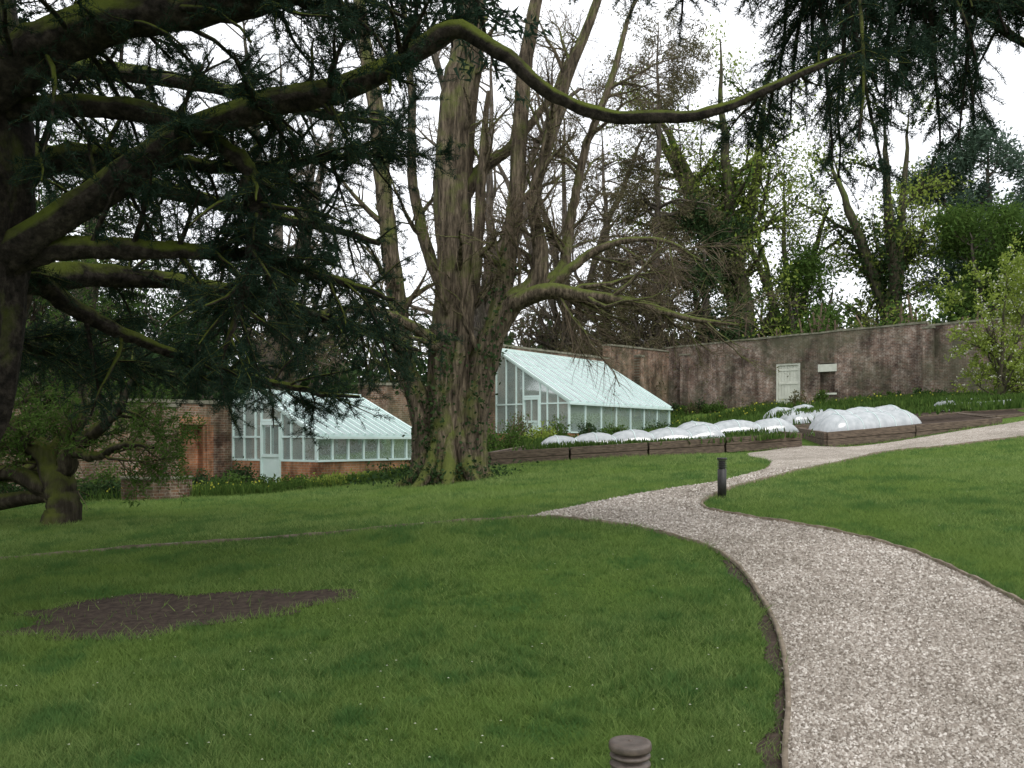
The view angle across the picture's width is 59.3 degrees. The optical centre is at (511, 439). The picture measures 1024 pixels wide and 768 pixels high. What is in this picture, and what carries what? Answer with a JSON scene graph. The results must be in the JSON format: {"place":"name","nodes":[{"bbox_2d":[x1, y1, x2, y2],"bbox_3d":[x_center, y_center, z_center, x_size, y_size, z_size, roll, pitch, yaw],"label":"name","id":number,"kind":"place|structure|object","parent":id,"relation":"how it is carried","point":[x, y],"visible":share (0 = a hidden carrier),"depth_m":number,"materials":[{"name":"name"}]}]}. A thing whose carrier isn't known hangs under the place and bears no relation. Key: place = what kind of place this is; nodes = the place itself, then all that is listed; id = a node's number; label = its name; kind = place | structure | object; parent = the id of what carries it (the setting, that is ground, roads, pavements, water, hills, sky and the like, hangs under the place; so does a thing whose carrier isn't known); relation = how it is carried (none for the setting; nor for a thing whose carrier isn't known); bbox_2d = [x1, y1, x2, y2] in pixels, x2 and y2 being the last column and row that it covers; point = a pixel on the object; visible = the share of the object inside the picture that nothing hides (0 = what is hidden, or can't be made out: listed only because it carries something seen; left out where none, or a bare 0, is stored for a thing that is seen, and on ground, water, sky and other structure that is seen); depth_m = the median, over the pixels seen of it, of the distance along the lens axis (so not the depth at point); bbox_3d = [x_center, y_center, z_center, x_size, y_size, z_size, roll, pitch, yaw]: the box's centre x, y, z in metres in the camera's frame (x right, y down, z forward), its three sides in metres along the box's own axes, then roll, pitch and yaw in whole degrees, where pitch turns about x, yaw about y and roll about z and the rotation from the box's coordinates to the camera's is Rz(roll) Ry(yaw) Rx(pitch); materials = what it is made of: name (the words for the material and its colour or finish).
{"place":"outdoors","nodes":[
{"label":"outdoors","id":0,"kind":"place"},
{"bbox_2d":[0,406,1023,767],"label":"ground","id":1,"kind":"structure","parent":0,"point":[612,586],"depth_m":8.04,"materials":[{"name":"green plant"}]},
{"bbox_2d":[0,482,27,493],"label":"border shrub","id":2,"kind":"object","parent":1,"relation":"on","point":[14,488],"visible":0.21,"depth_m":22.37,"materials":[{"name":"green plant"}]},
{"bbox_2d":[0,491,44,510],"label":"mossy low limb","id":3,"kind":"object","parent":1,"relation":"on","point":[14,499],"visible":0.64,"depth_m":15.90,"materials":[{"name":"brown plant"}]},
{"bbox_2d":[17,261,113,397],"bbox_3d":[-21.014,-3.177,38.706,8.416,10.781,8.870,0,0,-33],"label":"yew tree","id":4,"kind":"object","parent":1,"relation":"on","point":[36,363],"visible":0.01,"depth_m":37.99,"materials":[{"name":"green plant"}]},
{"bbox_2d":[0,125,186,509],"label":"yew tree","id":5,"kind":"object","parent":1,"relation":"on","point":[32,312],"visible":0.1,"depth_m":18.37,"materials":[{"name":"green plant"}]},
{"bbox_2d":[77,475,120,499],"bbox_3d":[-10.281,1.323,22.638,1.712,0.898,1.430,0,0,-32],"label":"border shrub","id":6,"kind":"object","parent":1,"relation":"on","point":[102,486],"visible":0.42,"depth_m":22.58,"materials":[{"name":"green plant"}]},
{"bbox_2d":[73,455,127,489],"bbox_3d":[-11.050,1.208,24.380,1.906,1.669,1.874,0,0,-35],"label":"border shrub","id":7,"kind":"object","parent":1,"relation":"on","point":[108,475],"visible":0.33,"depth_m":24.27,"materials":[{"name":"green plant"}]},
{"bbox_2d":[0,224,207,526],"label":"yew tree","id":8,"kind":"object","parent":1,"relation":"on","point":[52,481],"visible":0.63,"depth_m":15.67,"materials":[{"name":"green plant"}]},
{"bbox_2d":[36,61,205,393],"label":"oak tree","id":9,"kind":"object","parent":1,"relation":"on","point":[76,295],"visible":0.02,"depth_m":47.92,"materials":[{"name":"green plant"}]},
{"bbox_2d":[2,475,275,504],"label":"undergrowth","id":10,"kind":"object","parent":1,"relation":"on","point":[192,481],"visible":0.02,"depth_m":24.44,"materials":[{"name":"green plant"}]},
{"bbox_2d":[121,479,191,500],"bbox_3d":[-8.758,1.364,22.136,1.656,0.820,0.729,0,0,-17],"label":"brickwork","id":11,"kind":"object","parent":1,"relation":"on","point":[156,492],"visible":0.29,"depth_m":21.91,"materials":[{"name":"brick"}]},
{"bbox_2d":[120,476,192,479],"bbox_3d":[-8.755,0.929,22.126,1.713,0.050,0.768,0,0,-17],"label":"coping","id":12,"kind":"object","parent":11,"relation":"on","point":[141,478],"visible":0.4,"depth_m":21.84,"materials":[{"name":"stone"}]},
{"bbox_2d":[78,259,275,400],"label":"yew tree","id":13,"kind":"object","parent":1,"relation":"on","point":[162,318],"visible":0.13,"depth_m":41.67,"materials":[{"name":"green plant"}]},
{"bbox_2d":[0,588,358,640],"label":"bare soil patch","id":14,"kind":"object","parent":1,"relation":"on","point":[106,606],"visible":0.9,"depth_m":8.27,"materials":[{"name":"brown soil"}]},
{"bbox_2d":[179,416,212,479],"bbox_3d":[-10.182,0.514,28.354,0.420,2.500,1.500,0,0,37],"label":"doorway brick","id":15,"kind":"object","parent":1,"relation":"on","point":[201,456],"visible":0.33,"depth_m":28.63,"materials":[{"name":"orange brick"}]},
{"bbox_2d":[179,403,205,424],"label":"lintel wall","id":16,"kind":"structure","parent":15,"relation":"on","point":[186,407],"depth_m":28.27,"materials":[{"name":"stone"}]},
{"bbox_2d":[181,466,214,485],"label":"border shrub","id":17,"kind":"object","parent":1,"relation":"on","point":[200,477],"visible":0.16,"depth_m":24.74,"materials":[{"name":"green plant"}]},
{"bbox_2d":[202,468,257,488],"bbox_3d":[-7.534,1.163,24.078,1.578,0.985,1.612,0,0,0],"label":"border shrub","id":18,"kind":"object","parent":1,"relation":"on","point":[234,479],"visible":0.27,"depth_m":24.02,"materials":[{"name":"green plant"}]},
{"bbox_2d":[212,456,260,483],"bbox_3d":[-7.832,1.144,25.587,1.552,1.414,1.646,0,0,0],"label":"border shrub","id":19,"kind":"object","parent":1,"relation":"on","point":[242,472],"visible":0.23,"depth_m":25.47,"materials":[{"name":"green plant"}]},
{"bbox_2d":[80,466,408,501],"bbox_3d":[-7.385,1.087,23.215,10.406,0.943,2.929,0,0,-8],"label":"daffodil clump","id":20,"kind":"object","parent":1,"relation":"on","point":[226,489],"visible":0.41,"depth_m":22.62,"materials":[{"name":"green plant"}]},
{"bbox_2d":[252,472,308,493],"bbox_3d":[-6.179,1.210,23.582,1.946,0.752,2.228,0,0,0],"label":"border shrub","id":21,"kind":"object","parent":1,"relation":"on","point":[270,479],"visible":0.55,"depth_m":23.35,"materials":[{"name":"green plant"}]},
{"bbox_2d":[196,16,383,389],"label":"oak tree","id":22,"kind":"object","parent":1,"relation":"on","point":[280,234],"visible":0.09,"depth_m":53.36,"materials":[{"name":"brown plant"}]},
{"bbox_2d":[293,471,336,479],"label":"border shrub","id":23,"kind":"object","parent":1,"relation":"on","point":[322,474],"visible":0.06,"depth_m":25.14,"materials":[{"name":"green plant"}]},
{"bbox_2d":[232,389,411,482],"bbox_3d":[-6.091,0.150,29.942,4.249,3.580,4.750,0,0,37],"label":"greenhouse","id":24,"kind":"object","parent":1,"relation":"on","point":[262,448],"visible":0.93,"depth_m":28.98,"materials":[{"name":"white glass"}]},
{"bbox_2d":[303,470,352,485],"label":"border shrub","id":25,"kind":"object","parent":1,"relation":"on","point":[328,479],"visible":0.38,"depth_m":23.84,"materials":[{"name":"green plant"}]},
{"bbox_2d":[0,346,668,487],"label":"brickwork","id":26,"kind":"object","parent":1,"relation":"on","point":[648,372],"visible":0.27,"depth_m":35.27,"materials":[{"name":"brick"}]},
{"bbox_2d":[17,344,668,406],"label":"coping","id":27,"kind":"object","parent":26,"relation":"on","point":[504,345],"visible":0.31,"depth_m":43.16,"materials":[{"name":"stone"}]},
{"bbox_2d":[335,469,389,485],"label":"border shrub","id":28,"kind":"object","parent":1,"relation":"on","point":[350,477],"visible":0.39,"depth_m":23.59,"materials":[{"name":"green plant"}]},
{"bbox_2d":[379,460,407,474],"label":"border shrub","id":29,"kind":"object","parent":1,"relation":"on","point":[401,466],"visible":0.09,"depth_m":26.34,"materials":[{"name":"green plant"}]},
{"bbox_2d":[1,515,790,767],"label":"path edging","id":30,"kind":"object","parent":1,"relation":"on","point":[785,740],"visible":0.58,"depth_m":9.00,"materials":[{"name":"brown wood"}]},
{"bbox_2d":[6,468,953,764],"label":"lawn daisies","id":31,"kind":"object","parent":1,"relation":"on","point":[500,720],"visible":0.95,"depth_m":5.45,"materials":[{"name":"white plant"}]},
{"bbox_2d":[17,297,948,398],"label":"distant trees","id":32,"kind":"object","parent":1,"relation":"on","point":[424,368],"visible":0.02,"depth_m":85.18,"materials":[{"name":"green plant"}]},
{"bbox_2d":[362,3,627,359],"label":"oak tree","id":33,"kind":"object","parent":1,"relation":"on","point":[481,311],"visible":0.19,"depth_m":58.22,"materials":[{"name":"brown plant"}]},
{"bbox_2d":[487,421,503,451],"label":"garden shrub","id":34,"kind":"object","parent":1,"relation":"on","point":[490,449],"visible":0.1,"depth_m":32.88,"materials":[{"name":"green plant"}]},
{"bbox_2d":[487,414,535,451],"bbox_3d":[-0.159,0.043,31.496,1.738,1.925,2.236,0,0,-33],"label":"garden shrub","id":35,"kind":"object","parent":1,"relation":"on","point":[515,435],"visible":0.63,"depth_m":31.29,"materials":[{"name":"green plant"}]},
{"bbox_2d":[0,0,1023,452],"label":"cedar tree","id":36,"kind":"object","parent":1,"relation":"on","point":[54,50],"visible":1,"depth_m":8.39,"materials":[{"name":"green plant"}]},
{"bbox_2d":[205,0,819,488],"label":"redwood tree","id":37,"kind":"object","parent":1,"relation":"on","point":[449,416],"visible":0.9,"depth_m":21.53,"materials":[{"name":"brown plant"}]},
{"bbox_2d":[504,399,532,441],"bbox_3d":[0.287,-0.480,37.527,1.728,2.445,1.769,0,0,0],"label":"garden shrub","id":38,"kind":"object","parent":1,"relation":"on","point":[523,424],"visible":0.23,"depth_m":37.35,"materials":[{"name":"green plant"}]},
{"bbox_2d":[522,420,558,444],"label":"garden shrub","id":39,"kind":"object","parent":1,"relation":"on","point":[542,433],"visible":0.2,"depth_m":32.90,"materials":[{"name":"green plant"}]},
{"bbox_2d":[540,414,571,436],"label":"garden shrub","id":40,"kind":"object","parent":1,"relation":"on","point":[561,431],"visible":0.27,"depth_m":36.05,"materials":[{"name":"green plant"}]},
{"bbox_2d":[495,348,672,441],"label":"greenhouse","id":41,"kind":"object","parent":1,"relation":"on","point":[542,387],"visible":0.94,"depth_m":42.12,"materials":[{"name":"white glass"}]},
{"bbox_2d":[575,420,600,434],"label":"garden shrub","id":42,"kind":"object","parent":1,"relation":"on","point":[588,427],"visible":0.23,"depth_m":35.45,"materials":[{"name":"green plant"}]},
{"bbox_2d":[471,52,706,351],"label":"oak tree","id":43,"kind":"object","parent":1,"relation":"on","point":[545,330],"visible":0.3,"depth_m":65.94,"materials":[{"name":"brown plant"}]},
{"bbox_2d":[598,422,629,433],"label":"garden shrub","id":44,"kind":"object","parent":1,"relation":"on","point":[619,428],"visible":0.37,"depth_m":37.86,"materials":[{"name":"green plant"}]},
{"bbox_2d":[543,108,690,355],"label":"larch tree","id":45,"kind":"object","parent":1,"relation":"on","point":[631,170],"visible":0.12,"depth_m":60.99,"materials":[{"name":"brown plant"}]},
{"bbox_2d":[609,735,651,767],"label":"bollard light","id":46,"kind":"object","parent":1,"relation":"on","point":[630,751],"visible":1,"depth_m":3.15,"materials":[{"name":"metal"}]},
{"bbox_2d":[488,431,801,465],"bbox_3d":[4.002,0.195,27.248,9.311,1.076,6.617,0,0,0],"label":"raised bed","id":47,"kind":"object","parent":1,"relation":"on","point":[506,456],"visible":0.69,"depth_m":24.46,"materials":[{"name":"brown wood"}]},
{"bbox_2d":[537,424,724,449],"bbox_3d":[3.450,-0.064,26.250,5.544,0.828,1.261,0,0,-7],"label":"fleece cloche","id":48,"kind":"object","parent":47,"relation":"on","point":[702,430],"visible":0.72,"depth_m":25.87,"materials":[{"name":"white fabric"}]},
{"bbox_2d":[677,418,798,433],"bbox_3d":[7.000,-0.401,28.450,4.031,0.622,1.261,0,0,-7],"label":"fleece cloche","id":49,"kind":"object","parent":47,"relation":"on","point":[770,424],"visible":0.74,"depth_m":28.05,"materials":[{"name":"white fabric"}]},
{"bbox_2d":[507,392,1023,450],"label":"vegetable rows","id":50,"kind":"object","parent":47,"relation":"on","point":[964,401],"visible":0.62,"depth_m":27.39,"materials":[{"name":"green plant"}]},
{"bbox_2d":[637,419,676,429],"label":"garden shrub","id":51,"kind":"object","parent":1,"relation":"on","point":[658,424],"visible":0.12,"depth_m":39.97,"materials":[{"name":"green plant"}]},
{"bbox_2d":[558,0,760,411],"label":"larch tree","id":52,"kind":"object","parent":1,"relation":"on","point":[650,337],"visible":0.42,"depth_m":58.16,"materials":[{"name":"brown plant"}]},
{"bbox_2d":[668,401,683,413],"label":"border shrub","id":53,"kind":"object","parent":1,"relation":"on","point":[674,407],"visible":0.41,"depth_m":52.80,"materials":[{"name":"green plant"}]},
{"bbox_2d":[675,403,695,413],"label":"border shrub","id":54,"kind":"object","parent":1,"relation":"on","point":[681,407],"visible":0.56,"depth_m":52.06,"materials":[{"name":"green plant"}]},
{"bbox_2d":[684,402,701,413],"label":"border shrub","id":55,"kind":"object","parent":1,"relation":"on","point":[691,408],"visible":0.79,"depth_m":51.69,"materials":[{"name":"green plant"}]},
{"bbox_2d":[693,397,710,412],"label":"border shrub","id":56,"kind":"object","parent":1,"relation":"on","point":[700,404],"visible":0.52,"depth_m":51.90,"materials":[{"name":"green plant"}]},
{"bbox_2d":[641,187,765,346],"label":"yew tree","id":57,"kind":"object","parent":1,"relation":"on","point":[687,223],"visible":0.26,"depth_m":57.85,"materials":[{"name":"green plant"}]},
{"bbox_2d":[700,397,724,413],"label":"border shrub","id":58,"kind":"object","parent":1,"relation":"on","point":[706,409],"visible":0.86,"depth_m":50.84,"materials":[{"name":"green plant"}]},
{"bbox_2d":[595,14,834,337],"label":"ash tree","id":59,"kind":"object","parent":1,"relation":"on","point":[734,187],"visible":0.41,"depth_m":62.21,"materials":[{"name":"green plant"}]},
{"bbox_2d":[708,400,727,410],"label":"border shrub","id":60,"kind":"object","parent":1,"relation":"on","point":[718,402],"visible":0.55,"depth_m":51.46,"materials":[{"name":"green plant"}]},
{"bbox_2d":[717,457,726,497],"bbox_3d":[3.150,0.588,13.500,0.152,0.655,0.152,0,0,0],"label":"bollard light","id":61,"kind":"object","parent":1,"relation":"on","point":[722,480],"visible":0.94,"depth_m":13.45,"materials":[{"name":"black metal"}]},
{"bbox_2d":[700,288,769,341],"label":"hedgerow bush","id":62,"kind":"object","parent":1,"relation":"on","point":[742,329],"visible":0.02,"depth_m":59.30,"materials":[{"name":"green plant"}]},
{"bbox_2d":[720,560,785,767],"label":"soil margin","id":63,"kind":"object","parent":1,"relation":"on","point":[772,634],"visible":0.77,"depth_m":5.57,"materials":[{"name":"brown soil"}]},
{"bbox_2d":[742,316,798,337],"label":"hedgerow bush","id":64,"kind":"object","parent":1,"relation":"on","point":[776,330],"visible":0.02,"depth_m":56.63,"materials":[{"name":"green plant"}]},
{"bbox_2d":[661,146,880,329],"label":"ash tree","id":65,"kind":"object","parent":1,"relation":"on","point":[768,275],"visible":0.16,"depth_m":70.97,"materials":[{"name":"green plant"}]},
{"bbox_2d":[763,404,811,418],"bbox_3d":[12.000,-1.193,38.700,2.433,0.701,1.261,0,0,-9],"label":"fleece cloche","id":66,"kind":"object","parent":1,"relation":"on","point":[773,410],"visible":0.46,"depth_m":38.40,"materials":[{"name":"white fabric"}]},
{"bbox_2d":[785,389,805,406],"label":"border shrub","id":67,"kind":"object","parent":1,"relation":"on","point":[794,397],"visible":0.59,"depth_m":47.15,"materials":[{"name":"green plant"}]},
{"bbox_2d":[572,390,1023,437],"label":"garden planting","id":68,"kind":"object","parent":1,"relation":"on","point":[1008,404],"visible":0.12,"depth_m":36.29,"materials":[{"name":"green plant"}]},
{"bbox_2d":[749,230,857,333],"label":"yew tree","id":69,"kind":"object","parent":1,"relation":"on","point":[805,268],"visible":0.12,"depth_m":64.19,"materials":[{"name":"green plant"}]},
{"bbox_2d":[776,332,834,399],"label":"bricked-up wall openings","id":70,"kind":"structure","parent":1,"relation":"on","point":[788,347],"depth_m":48.79,"materials":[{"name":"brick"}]},
{"bbox_2d":[776,363,799,402],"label":"garden door","id":71,"kind":"structure","parent":70,"relation":"attached to","point":[785,385],"depth_m":49.91,"materials":[{"name":"beige paint"}]},
{"bbox_2d":[776,330,834,337],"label":"coping","id":72,"kind":"object","parent":70,"relation":"on","point":[799,334],"visible":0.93,"depth_m":49.49,"materials":[{"name":"stone"}]},
{"bbox_2d":[818,364,836,394],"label":"niche stone","id":73,"kind":"object","parent":70,"relation":"attached to","point":[827,367],"visible":0.82,"depth_m":48.44,"materials":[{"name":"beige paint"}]},
{"bbox_2d":[769,272,850,333],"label":"hedgerow bush","id":74,"kind":"object","parent":1,"relation":"on","point":[806,326],"visible":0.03,"depth_m":59.48,"materials":[{"name":"green plant"}]},
{"bbox_2d":[780,289,856,334],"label":"hedgerow bush","id":75,"kind":"object","parent":1,"relation":"on","point":[818,325],"visible":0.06,"depth_m":52.55,"materials":[{"name":"green plant"}]},
{"bbox_2d":[810,389,828,403],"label":"border shrub","id":76,"kind":"object","parent":1,"relation":"on","point":[822,395],"visible":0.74,"depth_m":46.88,"materials":[{"name":"green plant"}]},
{"bbox_2d":[645,388,1022,426],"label":"flower bed","id":77,"kind":"object","parent":1,"relation":"on","point":[747,410],"visible":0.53,"depth_m":46.30,"materials":[{"name":"green plant"}]},
{"bbox_2d":[664,319,1023,408],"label":"brickwork","id":78,"kind":"object","parent":1,"relation":"on","point":[907,359],"visible":0.55,"depth_m":47.80,"materials":[{"name":"brick"}]},
{"bbox_2d":[662,317,1009,355],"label":"coping","id":79,"kind":"object","parent":78,"relation":"on","point":[911,323],"visible":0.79,"depth_m":47.14,"materials":[{"name":"stone"}]},
{"bbox_2d":[700,435,1023,604],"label":"path edging","id":80,"kind":"object","parent":1,"relation":"on","point":[973,577],"visible":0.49,"depth_m":10.80,"materials":[{"name":"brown wood"}]},
{"bbox_2d":[766,61,976,328],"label":"ash tree","id":81,"kind":"object","parent":1,"relation":"on","point":[891,260],"visible":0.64,"depth_m":63.90,"materials":[{"name":"green plant"}]},
{"bbox_2d":[794,410,965,428],"bbox_3d":[13.302,-0.700,33.502,8.148,1.185,4.026,0,0,-8],"label":"raised bed","id":82,"kind":"object","parent":1,"relation":"on","point":[808,424],"visible":0.09,"depth_m":32.09,"materials":[{"name":"brown wood"}]},
{"bbox_2d":[780,409,822,423],"bbox_3d":[10.900,-0.860,33.350,2.022,0.580,1.261,0,0,-9],"label":"fleece cloche","id":83,"kind":"object","parent":82,"relation":"on","point":[797,417],"visible":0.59,"depth_m":32.83,"materials":[{"name":"white fabric"}]},
{"bbox_2d":[869,390,894,397],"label":"border shrub","id":84,"kind":"object","parent":1,"relation":"on","point":[887,392],"visible":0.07,"depth_m":45.12,"materials":[{"name":"green plant"}]},
{"bbox_2d":[842,284,932,327],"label":"hedgerow bush","id":85,"kind":"object","parent":1,"relation":"on","point":[897,306],"depth_m":55.60,"materials":[{"name":"green plant"}]},
{"bbox_2d":[798,413,1002,446],"bbox_3d":[11.649,-0.350,27.203,6.548,1.085,3.928,0,0,-7],"label":"raised bed","id":86,"kind":"object","parent":1,"relation":"on","point":[938,423],"visible":0.53,"depth_m":25.24,"materials":[{"name":"brown wood"}]},
{"bbox_2d":[809,405,899,428],"bbox_3d":[10.800,-0.696,27.950,3.081,0.813,1.261,0,0,-13],"label":"fleece cloche","id":87,"kind":"object","parent":86,"relation":"on","point":[820,416],"visible":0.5,"depth_m":27.68,"materials":[{"name":"white fabric"}]},
{"bbox_2d":[811,409,921,432],"bbox_3d":[10.450,-0.542,26.500,3.202,0.744,1.261,0,0,-14],"label":"fleece cloche","id":88,"kind":"object","parent":86,"relation":"on","point":[833,422],"visible":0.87,"depth_m":26.01,"materials":[{"name":"white fabric"}]},
{"bbox_2d":[873,298,959,324],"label":"hedgerow bush","id":89,"kind":"object","parent":1,"relation":"on","point":[924,316],"visible":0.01,"depth_m":59.12,"materials":[{"name":"green plant"}]},
{"bbox_2d":[860,286,974,325],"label":"hedgerow bush","id":90,"kind":"object","parent":1,"relation":"on","point":[901,318],"visible":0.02,"depth_m":49.56,"materials":[{"name":"green plant"}]},
{"bbox_2d":[879,113,1023,321],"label":"pine tree","id":91,"kind":"object","parent":1,"relation":"on","point":[964,167],"visible":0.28,"depth_m":69.73,"materials":[{"name":"green plant"}]},
{"bbox_2d":[938,290,997,320],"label":"hedgerow bush","id":92,"kind":"object","parent":1,"relation":"on","point":[976,318],"visible":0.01,"depth_m":58.28,"materials":[{"name":"green plant"}]},
{"bbox_2d":[921,192,1023,322],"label":"tree","id":93,"kind":"object","parent":1,"relation":"on","point":[956,231],"visible":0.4,"depth_m":60.33,"materials":[{"name":"green plant"}]},
{"bbox_2d":[934,232,1023,394],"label":"blossom tree","id":94,"kind":"object","parent":1,"relation":"on","point":[1003,371],"visible":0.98,"depth_m":34.98,"materials":[{"name":"green plant"}]},
{"bbox_2d":[953,408,1023,417],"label":"raised bed","id":95,"kind":"object","parent":1,"relation":"on","point":[1005,413],"visible":0.36,"depth_m":29.52,"materials":[{"name":"brown wood"}]},
{"bbox_2d":[979,273,1023,390],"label":"blossom tree","id":96,"kind":"object","parent":1,"relation":"on","point":[1016,322],"visible":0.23,"depth_m":37.76,"materials":[{"name":"green plant"}]},
{"bbox_2d":[18,0,1023,400],"label":"sky","id":97,"kind":"structure","parent":0,"point":[741,35],"materials":[{"name":"white"}]},
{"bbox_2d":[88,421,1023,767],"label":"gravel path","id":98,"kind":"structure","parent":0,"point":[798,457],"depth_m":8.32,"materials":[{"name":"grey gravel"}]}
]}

